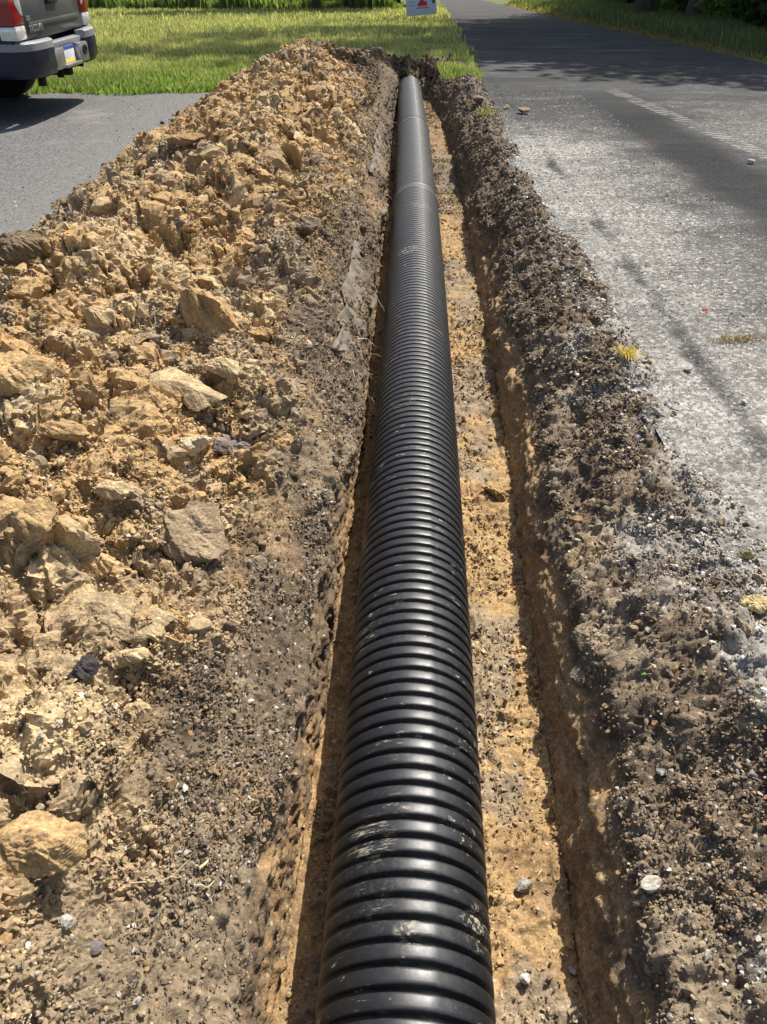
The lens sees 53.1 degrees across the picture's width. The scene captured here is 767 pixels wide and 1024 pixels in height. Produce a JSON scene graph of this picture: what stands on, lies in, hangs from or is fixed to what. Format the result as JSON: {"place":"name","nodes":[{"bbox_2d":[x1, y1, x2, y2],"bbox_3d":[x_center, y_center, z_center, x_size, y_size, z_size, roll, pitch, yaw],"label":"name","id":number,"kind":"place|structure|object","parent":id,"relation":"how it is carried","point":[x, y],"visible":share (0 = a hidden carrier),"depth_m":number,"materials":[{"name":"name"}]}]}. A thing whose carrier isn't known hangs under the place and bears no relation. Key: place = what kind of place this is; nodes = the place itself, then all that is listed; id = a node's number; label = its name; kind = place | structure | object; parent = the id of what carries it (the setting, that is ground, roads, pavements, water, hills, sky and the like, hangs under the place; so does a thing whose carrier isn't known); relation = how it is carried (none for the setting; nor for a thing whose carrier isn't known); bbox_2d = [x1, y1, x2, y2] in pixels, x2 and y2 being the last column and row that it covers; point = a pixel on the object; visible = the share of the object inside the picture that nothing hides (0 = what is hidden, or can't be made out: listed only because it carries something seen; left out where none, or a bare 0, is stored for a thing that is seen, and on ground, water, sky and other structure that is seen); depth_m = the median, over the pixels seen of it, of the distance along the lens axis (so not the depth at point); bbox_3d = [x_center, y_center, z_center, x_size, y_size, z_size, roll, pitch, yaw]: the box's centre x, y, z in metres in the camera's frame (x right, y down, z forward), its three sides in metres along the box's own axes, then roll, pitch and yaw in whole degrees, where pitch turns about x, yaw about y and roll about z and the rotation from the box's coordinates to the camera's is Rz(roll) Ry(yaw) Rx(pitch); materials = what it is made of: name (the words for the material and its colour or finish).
{"place":"outdoors","nodes":[
{"label":"outdoors","id":0,"kind":"place"},
{"bbox_2d":[0,93,208,234],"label":"driveway","id":1,"kind":"structure","parent":0,"point":[41,169],"depth_m":7.11,"materials":[{"name":"asphalt"}]},
{"bbox_2d":[0,0,97,96],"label":"pickup truck","id":2,"kind":"object","parent":1,"relation":"on","point":[41,40],"visible":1,"depth_m":7.55,"materials":[{"name":"grey metallic paint"},{"name":"black rubber"},{"name":"glass"}]},
{"bbox_2d":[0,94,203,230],"bbox_3d":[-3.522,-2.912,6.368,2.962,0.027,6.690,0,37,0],"label":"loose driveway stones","id":3,"kind":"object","parent":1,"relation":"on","point":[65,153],"visible":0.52,"depth_m":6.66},
{"bbox_2d":[29,5,485,92],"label":"lawn grass","id":4,"kind":"structure","parent":0,"point":[226,36],"depth_m":15.78,"materials":[{"name":"green plant"}]},
{"bbox_2d":[28,0,766,92],"bbox_3d":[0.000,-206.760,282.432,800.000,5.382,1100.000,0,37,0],"label":"ground","id":5,"kind":"structure","parent":0,"point":[438,2],"depth_m":15.10,"materials":[{"name":"plant"}]},
{"bbox_2d":[22,67,236,95],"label":"driveway weeds","id":6,"kind":"object","parent":5,"relation":"on","point":[132,91],"visible":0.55,"depth_m":9.20,"materials":[{"name":"green plant"}]},
{"bbox_2d":[0,37,385,1023],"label":"dirt pile","id":7,"kind":"object","parent":5,"relation":"on","point":[66,531],"visible":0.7,"depth_m":2.33,"materials":[{"name":"soil"}]},
{"bbox_2d":[16,262,26,277],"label":"clay clod","id":8,"kind":"object","parent":7,"relation":"on","point":[21,266],"visible":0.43,"depth_m":3.13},
{"bbox_2d":[0,230,44,263],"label":"earth clod","id":9,"kind":"object","parent":7,"relation":"on","point":[19,246],"visible":0.86,"depth_m":3.16,"materials":[{"name":"soil"}]},
{"bbox_2d":[0,349,56,396],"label":"clay boulder","id":10,"kind":"object","parent":7,"relation":"on","point":[18,368],"visible":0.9,"depth_m":2.22,"materials":[{"name":"stone"}]},
{"bbox_2d":[8,497,58,542],"bbox_3d":[-0.883,0.018,1.873,0.175,0.054,0.121,-10,52,-3],"label":"clay slab","id":11,"kind":"object","parent":7,"relation":"on","point":[34,520],"depth_m":1.86,"materials":[{"name":"soil"}]},
{"bbox_2d":[36,732,41,738],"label":"stone","id":12,"kind":"object","parent":7,"relation":"on","point":[39,736],"visible":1,"depth_m":1.46,"materials":[{"name":"stone"}]},
{"bbox_2d":[0,810,87,878],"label":"clay boulder","id":13,"kind":"object","parent":7,"relation":"on","point":[37,844],"visible":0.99,"depth_m":1.30,"materials":[{"name":"soil"}]},
{"bbox_2d":[36,417,89,441],"bbox_3d":[-0.914,-0.235,2.195,0.152,0.060,0.076,-3,48,-5],"label":"earth clod","id":14,"kind":"object","parent":7,"relation":"on","point":[60,428],"visible":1,"depth_m":2.17,"materials":[{"name":"soil"}]},
{"bbox_2d":[58,913,75,929],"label":"stone","id":15,"kind":"object","parent":7,"relation":"on","point":[66,921],"visible":1,"depth_m":1.31,"materials":[{"name":"stone"}]},
{"bbox_2d":[78,410,83,420],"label":"earth clod","id":16,"kind":"object","parent":7,"relation":"on","point":[80,416],"visible":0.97,"depth_m":2.23,"materials":[{"name":"soil"}]},
{"bbox_2d":[67,654,98,679],"bbox_3d":[-0.662,0.343,1.685,0.072,0.040,0.057,-25,43,-29],"label":"stone","id":17,"kind":"object","parent":7,"relation":"on","point":[86,666],"visible":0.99,"depth_m":1.68,"materials":[{"name":"stone"}]},
{"bbox_2d":[87,940,103,954],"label":"stone","id":18,"kind":"object","parent":7,"relation":"on","point":[95,947],"visible":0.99,"depth_m":1.35,"materials":[{"name":"stone"}]},
{"bbox_2d":[80,553,115,580],"bbox_3d":[-0.762,0.138,2.003,0.136,0.065,0.092,11,50,14],"label":"clay clod","id":19,"kind":"object","parent":7,"relation":"on","point":[100,567],"visible":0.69,"depth_m":1.99,"materials":[{"name":"soil"}]},
{"bbox_2d":[84,305,117,328],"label":"clay clod","id":20,"kind":"object","parent":7,"relation":"on","point":[97,317],"visible":0.95,"depth_m":3.01,"materials":[{"name":"soil"}]},
{"bbox_2d":[105,166,119,178],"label":"earth clod","id":21,"kind":"object","parent":7,"relation":"on","point":[110,172],"visible":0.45,"depth_m":4.82,"materials":[{"name":"soil"}]},
{"bbox_2d":[93,479,133,499],"bbox_3d":[-0.731,-0.062,2.086,0.108,0.032,0.064,12,39,16],"label":"clay slab","id":22,"kind":"object","parent":7,"relation":"on","point":[109,489],"depth_m":2.07,"materials":[{"name":"stone"}]},
{"bbox_2d":[66,590,176,642],"bbox_3d":[-0.637,0.254,1.848,0.268,0.044,0.120,10,56,1],"label":"clay slab","id":23,"kind":"object","parent":7,"relation":"on","point":[114,611],"depth_m":1.84,"materials":[{"name":"soil"}]},
{"bbox_2d":[103,647,150,667],"bbox_3d":[-0.599,0.338,1.801,0.107,0.052,0.058,-1,36,-10],"label":"clay clod","id":24,"kind":"object","parent":7,"relation":"on","point":[127,657],"visible":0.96,"depth_m":1.78,"materials":[{"name":"soil"}]},
{"bbox_2d":[123,701,150,723],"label":"clay clod","id":25,"kind":"object","parent":7,"relation":"on","point":[138,708],"visible":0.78,"depth_m":1.75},
{"bbox_2d":[135,161,142,174],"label":"clay clod","id":26,"kind":"object","parent":7,"relation":"on","point":[138,165],"visible":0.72,"depth_m":4.87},
{"bbox_2d":[139,187,149,196],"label":"clay clod","id":27,"kind":"object","parent":7,"relation":"on","point":[144,191],"visible":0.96,"depth_m":3.69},
{"bbox_2d":[144,451,155,458],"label":"clay clod","id":28,"kind":"object","parent":7,"relation":"on","point":[150,454],"visible":0.89,"depth_m":2.29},
{"bbox_2d":[130,861,187,883],"bbox_3d":[-0.428,0.699,1.473,0.111,0.016,0.018,-16,40,-20],"label":"straw","id":29,"kind":"object","parent":7,"relation":"on","point":[156,881],"visible":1,"depth_m":1.46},
{"bbox_2d":[157,274,164,286],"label":"clay clod","id":30,"kind":"object","parent":7,"relation":"on","point":[161,277],"visible":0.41,"depth_m":3.26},
{"bbox_2d":[158,244,163,256],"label":"clay clod","id":31,"kind":"object","parent":7,"relation":"on","point":[161,252],"visible":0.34,"depth_m":3.47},
{"bbox_2d":[160,280,177,289],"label":"clay clod","id":32,"kind":"object","parent":7,"relation":"on","point":[169,285],"visible":1,"depth_m":3.22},
{"bbox_2d":[165,160,174,170],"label":"clay clod","id":33,"kind":"object","parent":7,"relation":"on","point":[169,166],"visible":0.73,"depth_m":4.57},
{"bbox_2d":[172,219,185,228],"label":"earth clod","id":34,"kind":"object","parent":7,"relation":"on","point":[179,223],"visible":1,"depth_m":3.65,"materials":[{"name":"soil"}]},
{"bbox_2d":[0,129,360,1023],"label":"clay crumbs","id":35,"kind":"object","parent":7,"relation":"on","point":[152,873],"visible":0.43,"depth_m":2.08,"materials":[{"name":"soil"}]},
{"bbox_2d":[163,132,205,145],"bbox_3d":[-1.243,-2.322,4.788,0.270,0.067,0.126,-27,50,-31],"label":"clay slab","id":36,"kind":"object","parent":7,"relation":"on","point":[185,139],"depth_m":4.76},
{"bbox_2d":[149,367,226,410],"bbox_3d":[-0.667,-0.417,2.602,0.319,0.049,0.133,23,64,18],"label":"clay slab","id":37,"kind":"object","parent":7,"relation":"on","point":[172,382],"depth_m":2.59,"materials":[{"name":"stone"}]},
{"bbox_2d":[185,227,194,232],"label":"clay clod","id":38,"kind":"object","parent":7,"relation":"on","point":[191,230],"visible":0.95,"depth_m":3.66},
{"bbox_2d":[0,36,385,1023],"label":"clay rubble","id":39,"kind":"object","parent":7,"relation":"on","point":[198,624],"visible":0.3,"depth_m":3.24,"materials":[{"name":"soil"}]},
{"bbox_2d":[158,500,228,566],"bbox_3d":[-0.546,0.070,2.174,0.197,0.113,0.181,-8,54,-19],"label":"earth clod","id":40,"kind":"object","parent":7,"relation":"on","point":[193,532],"visible":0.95,"depth_m":2.15,"materials":[{"name":"soil"}]},
{"bbox_2d":[177,435,211,456],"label":"clay clod","id":41,"kind":"object","parent":7,"relation":"on","point":[192,446],"visible":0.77,"depth_m":2.42,"materials":[{"name":"soil"}]},
{"bbox_2d":[192,139,204,151],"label":"clay clod","id":42,"kind":"object","parent":7,"relation":"on","point":[195,147],"visible":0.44,"depth_m":4.79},
{"bbox_2d":[176,285,239,336],"bbox_3d":[-0.709,-0.812,3.073,0.197,0.217,0.275,-26,44,-31],"label":"clay boulder","id":43,"kind":"object","parent":7,"relation":"on","point":[202,310],"visible":0.93,"depth_m":3.00,"materials":[{"name":"stone"}]},
{"bbox_2d":[208,134,215,142],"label":"clay clod","id":44,"kind":"object","parent":7,"relation":"on","point":[211,137],"visible":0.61,"depth_m":5.46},
{"bbox_2d":[202,357,240,378],"bbox_3d":[-0.556,-0.499,2.633,0.134,0.062,0.092,3,43,5],"label":"clay clod","id":45,"kind":"object","parent":7,"relation":"on","point":[222,367],"visible":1,"depth_m":2.61,"materials":[{"name":"soil"}]},
{"bbox_2d":[212,434,251,455],"bbox_3d":[-0.527,-0.218,2.573,0.166,0.087,0.112,0,37,-1],"label":"earth clod","id":46,"kind":"object","parent":7,"relation":"on","point":[227,444],"visible":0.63,"depth_m":2.55,"materials":[{"name":"soil"}]},
{"bbox_2d":[227,224,236,231],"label":"earth clod","id":47,"kind":"object","parent":7,"relation":"on","point":[231,228],"visible":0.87,"depth_m":3.86,"materials":[{"name":"soil"}]},
{"bbox_2d":[245,384,250,392],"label":"clay clod","id":48,"kind":"object","parent":7,"relation":"on","point":[247,388],"visible":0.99,"depth_m":2.65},
{"bbox_2d":[245,555,266,571],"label":"clay clod","id":49,"kind":"object","parent":7,"relation":"on","point":[260,562],"visible":0.96,"depth_m":2.23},
{"bbox_2d":[251,126,265,134],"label":"earth clod","id":50,"kind":"object","parent":7,"relation":"on","point":[258,129],"visible":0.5,"depth_m":5.39,"materials":[{"name":"soil"}]},
{"bbox_2d":[251,326,272,342],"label":"clay clod","id":51,"kind":"object","parent":7,"relation":"on","point":[263,333],"visible":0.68,"depth_m":3.19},
{"bbox_2d":[258,384,269,391],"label":"clay clod","id":52,"kind":"object","parent":7,"relation":"on","point":[263,387],"visible":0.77,"depth_m":2.68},
{"bbox_2d":[270,286,283,293],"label":"clay clod","id":53,"kind":"object","parent":7,"relation":"on","point":[277,289],"visible":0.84,"depth_m":3.53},
{"bbox_2d":[280,142,302,168],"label":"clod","id":54,"kind":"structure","parent":7,"relation":"on","point":[293,154],"depth_m":4.87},
{"bbox_2d":[288,44,296,50],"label":"clay clod","id":55,"kind":"object","parent":7,"relation":"on","point":[292,47],"visible":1,"depth_m":8.18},
{"bbox_2d":[294,131,302,140],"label":"clay clod","id":56,"kind":"object","parent":7,"relation":"on","point":[298,135],"visible":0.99,"depth_m":5.64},
{"bbox_2d":[287,216,320,236],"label":"earth clod","id":57,"kind":"object","parent":7,"relation":"on","point":[307,226],"visible":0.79,"depth_m":3.96,"materials":[{"name":"soil"}]},
{"bbox_2d":[322,112,328,118],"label":"clay clod","id":58,"kind":"object","parent":7,"relation":"on","point":[325,115],"visible":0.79,"depth_m":6.21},
{"bbox_2d":[333,109,339,120],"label":"earth clod","id":59,"kind":"object","parent":7,"relation":"on","point":[336,112],"visible":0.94,"depth_m":6.37,"materials":[{"name":"soil"}]},
{"bbox_2d":[331,107,342,114],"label":"clay clod","id":60,"kind":"object","parent":7,"relation":"on","point":[335,108],"visible":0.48,"depth_m":6.49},
{"bbox_2d":[86,0,404,10],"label":"tall weeds","id":61,"kind":"object","parent":5,"relation":"on","point":[206,4],"visible":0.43,"depth_m":38.07,"materials":[{"name":"green plant"}]},
{"bbox_2d":[311,0,321,9],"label":"tree","id":62,"kind":"object","parent":5,"relation":"on","point":[315,4],"depth_m":36.64,"materials":[{"name":"brown plant"}]},
{"bbox_2d":[342,0,353,8],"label":"tree","id":63,"kind":"object","parent":5,"relation":"on","point":[351,5],"depth_m":38.20,"materials":[{"name":"brown plant"}]},
{"bbox_2d":[406,0,436,37],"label":"yard sign","id":64,"kind":"object","parent":5,"relation":"on","point":[419,7],"visible":0.94,"depth_m":15.39,"materials":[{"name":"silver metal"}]},
{"bbox_2d":[633,0,658,13],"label":"tree","id":65,"kind":"object","parent":5,"relation":"on","point":[644,5],"depth_m":25.27,"materials":[{"name":"brown plant"}]},
{"bbox_2d":[659,0,682,11],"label":"bush","id":66,"kind":"object","parent":5,"relation":"on","point":[665,4],"visible":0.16,"depth_m":26.32,"materials":[{"name":"green plant"}]},
{"bbox_2d":[684,0,700,16],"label":"tree","id":67,"kind":"object","parent":5,"relation":"on","point":[691,8],"depth_m":22.92,"materials":[{"name":"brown plant"}]},
{"bbox_2d":[674,0,711,15],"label":"bush","id":68,"kind":"object","parent":5,"relation":"on","point":[683,4],"visible":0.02,"depth_m":24.71,"materials":[{"name":"green plant"}]},
{"bbox_2d":[694,0,731,18],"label":"bush","id":69,"kind":"object","parent":5,"relation":"on","point":[715,7],"visible":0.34,"depth_m":21.40,"materials":[{"name":"green plant"}]},
{"bbox_2d":[719,0,763,21],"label":"bush","id":70,"kind":"object","parent":5,"relation":"on","point":[736,7],"visible":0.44,"depth_m":19.78,"materials":[{"name":"green plant"}]},
{"bbox_2d":[739,0,764,24],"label":"bush","id":71,"kind":"object","parent":5,"relation":"on","point":[746,18],"visible":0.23,"depth_m":18.08,"materials":[{"name":"green plant"}]},
{"bbox_2d":[751,0,766,31],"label":"bush","id":72,"kind":"object","parent":5,"relation":"on","point":[759,13],"visible":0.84,"depth_m":16.42,"materials":[{"name":"green plant"}]},
{"bbox_2d":[121,54,766,1023],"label":"trench","id":73,"kind":"object","parent":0,"point":[279,910],"visible":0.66,"depth_m":2.15,"materials":[{"name":"soil"}]},
{"bbox_2d":[195,881,213,887],"bbox_3d":[-0.355,0.744,1.533,0.039,0.028,0.010,-24,43,-28],"label":"straw","id":74,"kind":"object","parent":73,"relation":"on","point":[202,885],"visible":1,"depth_m":1.52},
{"bbox_2d":[199,849,210,869],"bbox_3d":[-0.361,0.709,1.565,0.010,0.017,0.052,12,39,16],"label":"straw","id":75,"kind":"object","parent":73,"relation":"on","point":[203,864],"visible":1,"depth_m":1.55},
{"bbox_2d":[291,439,301,454],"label":"earth clod","id":76,"kind":"object","parent":73,"relation":"on","point":[296,444],"visible":0.8,"depth_m":2.65,"materials":[{"name":"soil"}]},
{"bbox_2d":[331,240,377,357],"bbox_3d":[-0.137,-1.124,4.121,0.180,0.225,1.547,2,37,2],"label":"torn fabric","id":77,"kind":"object","parent":73,"relation":"attached to","point":[347,287],"visible":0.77,"depth_m":4.07,"materials":[{"name":"fabric"}]},
{"bbox_2d":[355,119,393,406],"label":"dry roots","id":78,"kind":"object","parent":73,"relation":"on","point":[376,310],"visible":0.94,"depth_m":3.96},
{"bbox_2d":[368,124,388,176],"bbox_3d":[-0.025,-3.153,6.819,0.151,0.224,1.902,1,37,1],"label":"torn fabric","id":79,"kind":"object","parent":73,"relation":"on","point":[374,165],"visible":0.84,"depth_m":6.65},
{"bbox_2d":[0,94,766,1023],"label":"soil crumbs","id":80,"kind":"object","parent":73,"relation":"on","point":[260,814],"visible":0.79,"depth_m":1.83,"materials":[{"name":"soil"}]},
{"bbox_2d":[314,182,495,1023],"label":"drainage pipe","id":81,"kind":"object","parent":73,"relation":"on","point":[406,938],"visible":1,"depth_m":1.97,"materials":[{"name":"black plastic"}]},
{"bbox_2d":[43,46,766,1021],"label":"soil clods","id":82,"kind":"object","parent":73,"relation":"on","point":[667,838],"visible":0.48,"depth_m":2.96,"materials":[{"name":"soil"}]},
{"bbox_2d":[398,75,426,124],"bbox_3d":[0.352,-5.188,9.860,0.341,0.336,3.242,0,37,1],"label":"drainage pipe","id":83,"kind":"object","parent":73,"relation":"on","point":[410,100],"visible":0.69,"depth_m":9.59,"materials":[{"name":"black plastic"}]},
{"bbox_2d":[394,115,435,195],"bbox_3d":[0.291,-3.348,7.409,0.364,0.364,2.972,1,37,1],"label":"drainage pipe","id":84,"kind":"object","parent":73,"relation":"on","point":[414,163],"visible":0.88,"depth_m":7.13,"materials":[{"name":"black plastic"}]},
{"bbox_2d":[280,54,587,1023],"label":"floor crumbs","id":85,"kind":"object","parent":73,"relation":"on","point":[574,1012],"visible":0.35,"depth_m":2.57,"materials":[{"name":"soil"}]},
{"bbox_2d":[472,96,484,103],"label":"earth clod","id":86,"kind":"object","parent":73,"relation":"on","point":[478,99],"visible":0.87,"depth_m":8.45,"materials":[{"name":"soil"}]},
{"bbox_2d":[477,105,498,116],"bbox_3d":[1.061,-4.080,7.768,0.278,0.106,0.263,0,37,0],"label":"grass tuft","id":87,"kind":"object","parent":73,"relation":"on","point":[486,110],"visible":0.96,"depth_m":7.77,"materials":[{"name":"green plant"}]},
{"bbox_2d":[481,483,512,501],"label":"clay clod","id":88,"kind":"object","parent":73,"relation":"on","point":[501,493],"visible":0.98,"depth_m":3.29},
{"bbox_2d":[515,876,532,892],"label":"stone","id":89,"kind":"object","parent":73,"relation":"on","point":[523,885],"visible":1,"depth_m":1.96,"materials":[{"name":"stone"}]},
{"bbox_2d":[519,973,529,983],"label":"stone","id":90,"kind":"object","parent":73,"relation":"on","point":[524,978],"visible":1,"depth_m":1.78,"materials":[{"name":"stone"}]},
{"bbox_2d":[568,966,576,974],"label":"pebble","id":91,"kind":"object","parent":73,"relation":"on","point":[572,970],"visible":1,"depth_m":1.81,"materials":[{"name":"stone"}]},
{"bbox_2d":[569,666,587,687],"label":"earth clod","id":92,"kind":"object","parent":73,"relation":"on","point":[577,675],"visible":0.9,"depth_m":2.22,"materials":[{"name":"soil"}]},
{"bbox_2d":[572,621,592,651],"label":"earth clod","id":93,"kind":"object","parent":73,"relation":"on","point":[580,633],"visible":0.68,"depth_m":2.25,"materials":[{"name":"soil"}]},
{"bbox_2d":[607,341,642,361],"bbox_3d":[1.027,-0.687,3.258,0.154,0.060,0.104,0,37,0],"label":"grass tuft","id":94,"kind":"object","parent":73,"relation":"on","point":[630,352],"visible":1,"depth_m":3.26,"materials":[{"name":"yellow plant"}]},
{"bbox_2d":[640,875,660,893],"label":"stone","id":95,"kind":"object","parent":73,"relation":"on","point":[650,884],"visible":1,"depth_m":1.64,"materials":[{"name":"stone"}]},
{"bbox_2d":[656,768,667,775],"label":"stone","id":96,"kind":"object","parent":73,"relation":"on","point":[661,771],"visible":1,"depth_m":1.84,"materials":[{"name":"stone"}]},
{"bbox_2d":[733,616,752,636],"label":"clay clod","id":97,"kind":"object","parent":73,"relation":"on","point":[746,627],"visible":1,"depth_m":1.96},
{"bbox_2d":[741,550,753,558],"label":"clay clod","id":98,"kind":"object","parent":73,"relation":"on","point":[747,554],"visible":1,"depth_m":2.29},
{"bbox_2d":[440,0,766,578],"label":"road","id":99,"kind":"structure","parent":0,"point":[699,115],"depth_m":5.74,"materials":[{"name":"asphalt"}]},
{"bbox_2d":[517,107,529,112],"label":"earth clod","id":100,"kind":"object","parent":99,"relation":"on","point":[523,109],"visible":1,"depth_m":8.00,"materials":[{"name":"soil"}]},
{"bbox_2d":[454,60,766,1009],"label":"road gravel","id":101,"kind":"structure","parent":99,"relation":"on","point":[688,574],"depth_m":2.50,"materials":[{"name":"gravel"}]},
{"bbox_2d":[740,594,766,613],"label":"clay clod","id":102,"kind":"object","parent":101,"relation":"on","point":[756,603],"visible":0.97,"depth_m":2.03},
{"bbox_2d":[472,89,766,573],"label":"loose road stones","id":103,"kind":"object","parent":99,"relation":"on","point":[644,388],"visible":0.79,"depth_m":4.76,"materials":[{"name":"gravel"}]},
{"bbox_2d":[684,364,692,370],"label":"stone","id":104,"kind":"object","parent":99,"relation":"on","point":[688,367],"visible":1,"depth_m":3.28,"materials":[{"name":"stone"}]},
{"bbox_2d":[706,331,766,344],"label":"dead weed","id":105,"kind":"object","parent":99,"relation":"on","point":[736,338],"visible":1,"depth_m":3.53,"materials":[{"name":"yellow plant"}]},
{"bbox_2d":[501,0,766,61],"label":"verge grass","id":106,"kind":"structure","parent":0,"point":[717,32],"depth_m":19.76,"materials":[{"name":"green plant"}]}
]}

